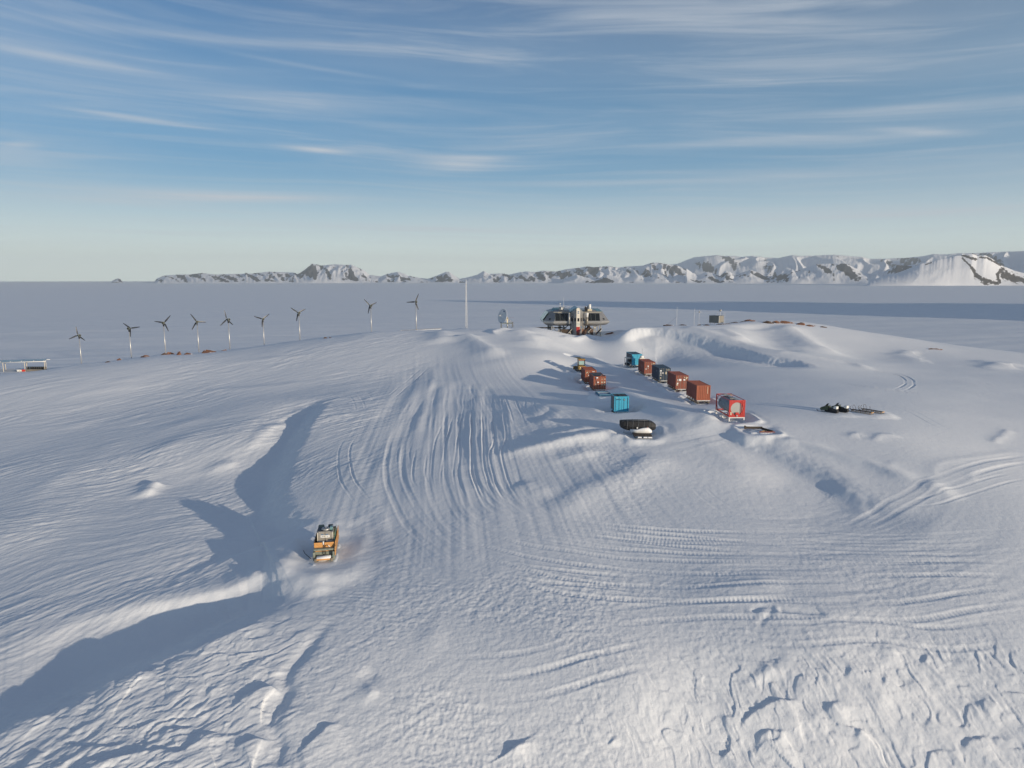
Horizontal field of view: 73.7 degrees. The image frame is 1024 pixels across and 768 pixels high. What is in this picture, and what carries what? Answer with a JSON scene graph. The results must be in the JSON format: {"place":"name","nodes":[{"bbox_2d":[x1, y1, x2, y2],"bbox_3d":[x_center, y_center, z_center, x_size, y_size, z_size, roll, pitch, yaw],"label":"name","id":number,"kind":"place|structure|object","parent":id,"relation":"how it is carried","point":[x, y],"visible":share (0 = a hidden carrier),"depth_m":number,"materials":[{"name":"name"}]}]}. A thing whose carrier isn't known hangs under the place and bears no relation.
{"place":"outdoors","nodes":[
{"label":"outdoors","id":0,"kind":"place"},
{"bbox_2d":[111,278,122,282],"bbox_3d":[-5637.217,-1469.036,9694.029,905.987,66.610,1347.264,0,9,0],"label":"mountain peak","id":1,"kind":"structure","parent":0,"point":[118,280],"depth_m":9550.88,"materials":[{"name":"white snow"}]},
{"bbox_2d":[154,264,410,282],"bbox_3d":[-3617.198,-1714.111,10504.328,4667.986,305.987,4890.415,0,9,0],"label":"mountain range","id":2,"kind":"structure","parent":0,"point":[333,273],"depth_m":9514.07,"materials":[{"name":"white snow"}]},
{"bbox_2d":[0,281,1023,767],"bbox_3d":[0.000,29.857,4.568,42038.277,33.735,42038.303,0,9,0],"label":"snow ground","id":3,"kind":"structure","parent":0,"point":[544,559],"depth_m":76.76,"materials":[{"name":"white snow"}]},
{"bbox_2d":[0,359,49,371],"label":"solar canopy","id":4,"kind":"object","parent":3,"relation":"on","point":[24,360],"visible":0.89,"depth_m":189.57,"materials":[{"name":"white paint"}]},
{"bbox_2d":[25,369,44,370],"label":"barrel rack","id":5,"kind":"object","parent":3,"relation":"on","point":[34,369],"visible":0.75,"depth_m":189.29,"materials":[{"name":"grey metal"}]},
{"bbox_2d":[69,328,84,363],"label":"wind turbine","id":6,"kind":"object","parent":3,"relation":"on","point":[79,336],"visible":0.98,"depth_m":214.41,"materials":[{"name":"metal"}]},
{"bbox_2d":[123,323,138,357],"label":"wind turbine","id":7,"kind":"object","parent":3,"relation":"on","point":[129,329],"visible":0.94,"depth_m":209.53,"materials":[{"name":"white metal"}]},
{"bbox_2d":[154,315,170,352],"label":"wind turbine","id":8,"kind":"object","parent":3,"relation":"on","point":[163,323],"visible":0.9,"depth_m":200.95,"materials":[{"name":"white metal"}]},
{"bbox_2d":[191,315,203,351],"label":"wind turbine","id":9,"kind":"object","parent":3,"relation":"on","point":[196,322],"visible":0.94,"depth_m":204.15,"materials":[{"name":"white metal"}]},
{"bbox_2d":[201,350,215,352],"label":"rock","id":10,"kind":"object","parent":3,"relation":"on","point":[207,351],"visible":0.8,"depth_m":192.27,"materials":[{"name":"brown stone"}]},
{"bbox_2d":[220,310,232,348],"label":"wind turbine","id":11,"kind":"object","parent":3,"relation":"on","point":[228,320],"visible":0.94,"depth_m":207.23,"materials":[{"name":"white plastic"}]},
{"bbox_2d":[254,314,268,344],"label":"wind turbine","id":12,"kind":"object","parent":3,"relation":"on","point":[262,324],"visible":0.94,"depth_m":226.47,"materials":[{"name":"white plastic"}]},
{"bbox_2d":[291,308,304,339],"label":"wind turbine","id":13,"kind":"object","parent":3,"relation":"on","point":[298,313],"visible":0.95,"depth_m":218.53,"materials":[{"name":"white plastic"}]},
{"bbox_2d":[313,528,338,561],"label":"freight sledge","id":14,"kind":"object","parent":3,"relation":"on","point":[327,550],"visible":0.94,"depth_m":70.53,"materials":[{"name":"wood"}]},
{"bbox_2d":[317,525,333,542],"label":"equipment box","id":15,"kind":"object","parent":14,"relation":"on","point":[324,534],"visible":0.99,"depth_m":71.52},
{"bbox_2d":[318,533,324,541],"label":"door","id":16,"kind":"structure","parent":15,"relation":"in","point":[319,534],"depth_m":71.42,"materials":[{"name":"grey metal"}]},
{"bbox_2d":[325,532,332,541],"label":"door","id":17,"kind":"structure","parent":15,"relation":"in","point":[329,533],"depth_m":71.57,"materials":[{"name":"grey metal"}]},
{"bbox_2d":[364,299,376,331],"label":"wind turbine","id":18,"kind":"object","parent":3,"relation":"on","point":[370,306],"visible":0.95,"depth_m":226.72,"materials":[{"name":"white plastic"}]},
{"bbox_2d":[407,294,418,328],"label":"wind turbine","id":19,"kind":"object","parent":3,"relation":"on","point":[415,301],"visible":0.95,"depth_m":216.75,"materials":[{"name":"white plastic"}]},
{"bbox_2d":[465,285,467,327],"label":"lattice mast","id":20,"kind":"object","parent":3,"relation":"on","point":[466,324],"visible":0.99,"depth_m":223.38,"materials":[{"name":"white metal"}]},
{"bbox_2d":[498,309,512,327],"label":"satellite dish","id":21,"kind":"object","parent":3,"relation":"on","point":[502,317],"visible":0.98,"depth_m":209.22,"materials":[{"name":"white paint"}]},
{"bbox_2d":[560,329,571,334],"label":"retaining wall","id":22,"kind":"structure","parent":3,"relation":"on","point":[565,331],"depth_m":220.17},
{"bbox_2d":[540,303,608,335],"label":"polar station","id":23,"kind":"object","parent":3,"relation":"on","point":[576,319],"visible":0.93,"depth_m":220.62,"materials":[{"name":"metal"}]},
{"bbox_2d":[555,313,559,320],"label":"window","id":24,"kind":"structure","parent":23,"relation":"in","point":[557,315],"depth_m":220.41,"materials":[{"name":"black glass"}]},
{"bbox_2d":[560,313,564,320],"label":"window","id":25,"kind":"structure","parent":23,"relation":"in","point":[562,316],"depth_m":220.30,"materials":[{"name":"black glass"}]},
{"bbox_2d":[591,313,595,320],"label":"window","id":26,"kind":"structure","parent":23,"relation":"in","point":[592,314],"depth_m":220.51,"materials":[{"name":"black glass"}]},
{"bbox_2d":[595,313,599,320],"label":"window","id":27,"kind":"structure","parent":23,"relation":"in","point":[597,316],"depth_m":220.73,"materials":[{"name":"black glass"}]},
{"bbox_2d":[573,358,585,370],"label":"bulldozer","id":28,"kind":"object","parent":3,"relation":"on","point":[580,362],"visible":0.81,"depth_m":156.54,"materials":[{"name":"yellow metal"}]},
{"bbox_2d":[584,326,592,334],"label":"rock","id":29,"kind":"object","parent":3,"relation":"on","point":[590,331],"visible":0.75,"depth_m":220.72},
{"bbox_2d":[595,391,610,395],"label":"sunken box","id":30,"kind":"object","parent":3,"relation":"on","point":[598,392],"visible":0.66,"depth_m":123.76,"materials":[{"name":"blue metal"}]},
{"bbox_2d":[624,357,631,367],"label":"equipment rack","id":31,"kind":"object","parent":3,"relation":"on","point":[627,363],"visible":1,"depth_m":165.61,"materials":[{"name":"black metal"}]},
{"bbox_2d":[632,432,651,438],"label":"flat sled","id":32,"kind":"object","parent":3,"relation":"on","point":[643,435],"visible":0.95,"depth_m":97.17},
{"bbox_2d":[619,419,655,432],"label":"covered hull","id":33,"kind":"object","parent":32,"relation":"on","point":[639,426],"visible":1,"depth_m":99.10,"materials":[{"name":"black fabric"}]},
{"bbox_2d":[687,395,709,403],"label":"cargo sledge","id":34,"kind":"object","parent":3,"relation":"on","point":[697,402],"visible":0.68,"depth_m":120.26,"materials":[{"name":"white paint"}]},
{"bbox_2d":[686,380,710,399],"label":"shipping container","id":35,"kind":"object","parent":34,"relation":"on","point":[698,390],"visible":1,"depth_m":119.54,"materials":[{"name":"orange metal"}]},
{"bbox_2d":[709,310,723,322],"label":"instrument shelter","id":36,"kind":"object","parent":3,"relation":"on","point":[716,318],"visible":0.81,"depth_m":230.67,"materials":[{"name":"white paint"}]},
{"bbox_2d":[715,410,744,420],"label":"cargo sledge","id":37,"kind":"object","parent":3,"relation":"on","point":[731,417],"visible":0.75,"depth_m":102.89,"materials":[{"name":"white paint"}]},
{"bbox_2d":[715,394,745,416],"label":"tank container","id":38,"kind":"object","parent":37,"relation":"on","point":[732,405],"visible":1,"depth_m":102.80,"materials":[{"name":"red metal"}]},
{"bbox_2d":[744,426,774,432],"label":"timber frame","id":39,"kind":"object","parent":3,"relation":"on","point":[762,428],"visible":1,"depth_m":98.44,"materials":[{"name":"wood"}]},
{"bbox_2d":[780,320,792,323],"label":"rock","id":40,"kind":"object","parent":3,"relation":"on","point":[784,322],"visible":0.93,"depth_m":220.15,"materials":[{"name":"brown stone"}]},
{"bbox_2d":[817,403,838,412],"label":"snowmobile","id":41,"kind":"object","parent":3,"relation":"on","point":[827,408],"visible":1,"depth_m":107.92,"materials":[{"name":"black plastic"}]},
{"bbox_2d":[831,403,848,412],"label":"snowmobile","id":42,"kind":"object","parent":3,"relation":"on","point":[845,409],"visible":0.66,"depth_m":108.04,"materials":[{"name":"black plastic"}]},
{"bbox_2d":[849,406,873,414],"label":"wooden sled","id":43,"kind":"object","parent":3,"relation":"on","point":[852,410],"visible":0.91,"depth_m":109.17,"materials":[{"name":"brown wood"}]},
{"bbox_2d":[858,404,883,413],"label":"wooden sled","id":44,"kind":"object","parent":3,"relation":"on","point":[866,409],"visible":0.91,"depth_m":109.77,"materials":[{"name":"brown wood"}]},
{"bbox_2d":[0,0,1023,280],"label":"sky","id":45,"kind":"structure","parent":0,"point":[141,140],"materials":[{"name":"blue"}]},
{"bbox_2d":[402,263,685,282],"bbox_3d":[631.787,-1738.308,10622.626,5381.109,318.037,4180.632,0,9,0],"label":"mountain range","id":46,"kind":"structure","parent":0,"point":[667,270],"depth_m":9874.96,"materials":[{"name":"white snow"}]},
{"bbox_2d":[561,263,917,283],"bbox_3d":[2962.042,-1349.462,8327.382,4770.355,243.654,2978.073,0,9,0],"label":"foothills","id":47,"kind":"structure","parent":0,"point":[832,273],"depth_m":8085.72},
{"bbox_2d":[670,251,1023,275],"bbox_3d":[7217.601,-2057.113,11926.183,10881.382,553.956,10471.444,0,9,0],"label":"mountain range","id":48,"kind":"structure","parent":0,"point":[719,265],"depth_m":10993.28,"materials":[{"name":"white snow"}]},
{"bbox_2d":[866,253,1023,285],"bbox_3d":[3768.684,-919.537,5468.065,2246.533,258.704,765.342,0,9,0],"label":"nunatak hill","id":49,"kind":"structure","parent":0,"point":[971,269],"depth_m":5341.64,"materials":[{"name":"white snow"}]},
{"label":"cargo sledge","id":50,"kind":"object","parent":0,"visible":0},
{"bbox_2d":[589,372,605,388],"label":"shipping container","id":51,"kind":"object","parent":50,"relation":"on","point":[597,380],"visible":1,"depth_m":135.95,"materials":[{"name":"metal"}]},
{"bbox_2d":[594,377,599,388],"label":"door","id":52,"kind":"structure","parent":51,"relation":"in","point":[598,379],"depth_m":135.82,"materials":[{"name":"metal"}]},
{"bbox_2d":[600,377,604,388],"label":"door","id":53,"kind":"structure","parent":51,"relation":"in","point":[602,379],"depth_m":135.82,"materials":[{"name":"red metal"}]},
{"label":"cargo sledge","id":54,"kind":"object","parent":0,"visible":0},
{"bbox_2d":[581,367,596,381],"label":"shipping container","id":55,"kind":"object","parent":54,"relation":"on","point":[585,371],"visible":0.69,"depth_m":147.02,"materials":[{"name":"red metal"}]},
{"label":"cargo sledge","id":56,"kind":"object","parent":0,"visible":0},
{"bbox_2d":[611,393,628,411],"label":"shipping container","id":57,"kind":"object","parent":56,"relation":"on","point":[619,402],"visible":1,"depth_m":112.90,"materials":[{"name":"metal"}]},
{"bbox_2d":[615,397,621,410],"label":"door","id":58,"kind":"structure","parent":57,"relation":"in","point":[618,402],"depth_m":112.79,"materials":[{"name":"blue metal"}]},
{"bbox_2d":[621,397,627,410],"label":"door","id":59,"kind":"structure","parent":57,"relation":"in","point":[624,403],"depth_m":112.87,"materials":[{"name":"blue metal"}]},
{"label":"cargo sledge","id":60,"kind":"object","parent":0,"visible":0},
{"bbox_2d":[626,352,641,364],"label":"shipping container","id":61,"kind":"object","parent":60,"relation":"on","point":[635,356],"visible":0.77,"depth_m":164.92,"materials":[{"name":"blue metal"}]},
{"bbox_2d":[633,355,636,363],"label":"door","id":62,"kind":"structure","parent":61,"relation":"in","point":[634,356],"depth_m":164.79,"materials":[{"name":"blue metal"}]},
{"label":"cargo sledge","id":63,"kind":"object","parent":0,"visible":0},
{"bbox_2d":[638,359,654,373],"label":"shipping container","id":64,"kind":"object","parent":63,"relation":"on","point":[644,366],"visible":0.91,"depth_m":151.51,"materials":[{"name":"red metal"}]},
{"bbox_2d":[645,363,649,372],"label":"door","id":65,"kind":"structure","parent":64,"relation":"in","point":[647,369],"depth_m":151.30,"materials":[{"name":"red metal"}]},
{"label":"cargo sledge","id":66,"kind":"object","parent":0,"visible":0},
{"bbox_2d":[652,364,670,379],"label":"shipping container","id":67,"kind":"object","parent":66,"relation":"on","point":[659,371],"visible":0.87,"depth_m":142.13,"materials":[{"name":"blue metal"}]},
{"bbox_2d":[660,369,664,379],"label":"door","id":68,"kind":"structure","parent":67,"relation":"in","point":[662,375],"depth_m":141.51,"materials":[{"name":"metal"}]},
{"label":"cargo sledge","id":69,"kind":"object","parent":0,"visible":0},
{"bbox_2d":[667,371,688,388],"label":"shipping container","id":70,"kind":"object","parent":69,"relation":"on","point":[677,379],"visible":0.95,"depth_m":131.02,"materials":[{"name":"red metal"}]},
{"bbox_2d":[676,376,681,387],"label":"door","id":71,"kind":"structure","parent":70,"relation":"in","point":[678,377],"depth_m":130.81,"materials":[{"name":"metal"}]},
{"bbox_2d":[682,376,687,387],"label":"door","id":72,"kind":"structure","parent":70,"relation":"in","point":[684,383],"depth_m":130.84,"materials":[{"name":"red metal"}]}
]}

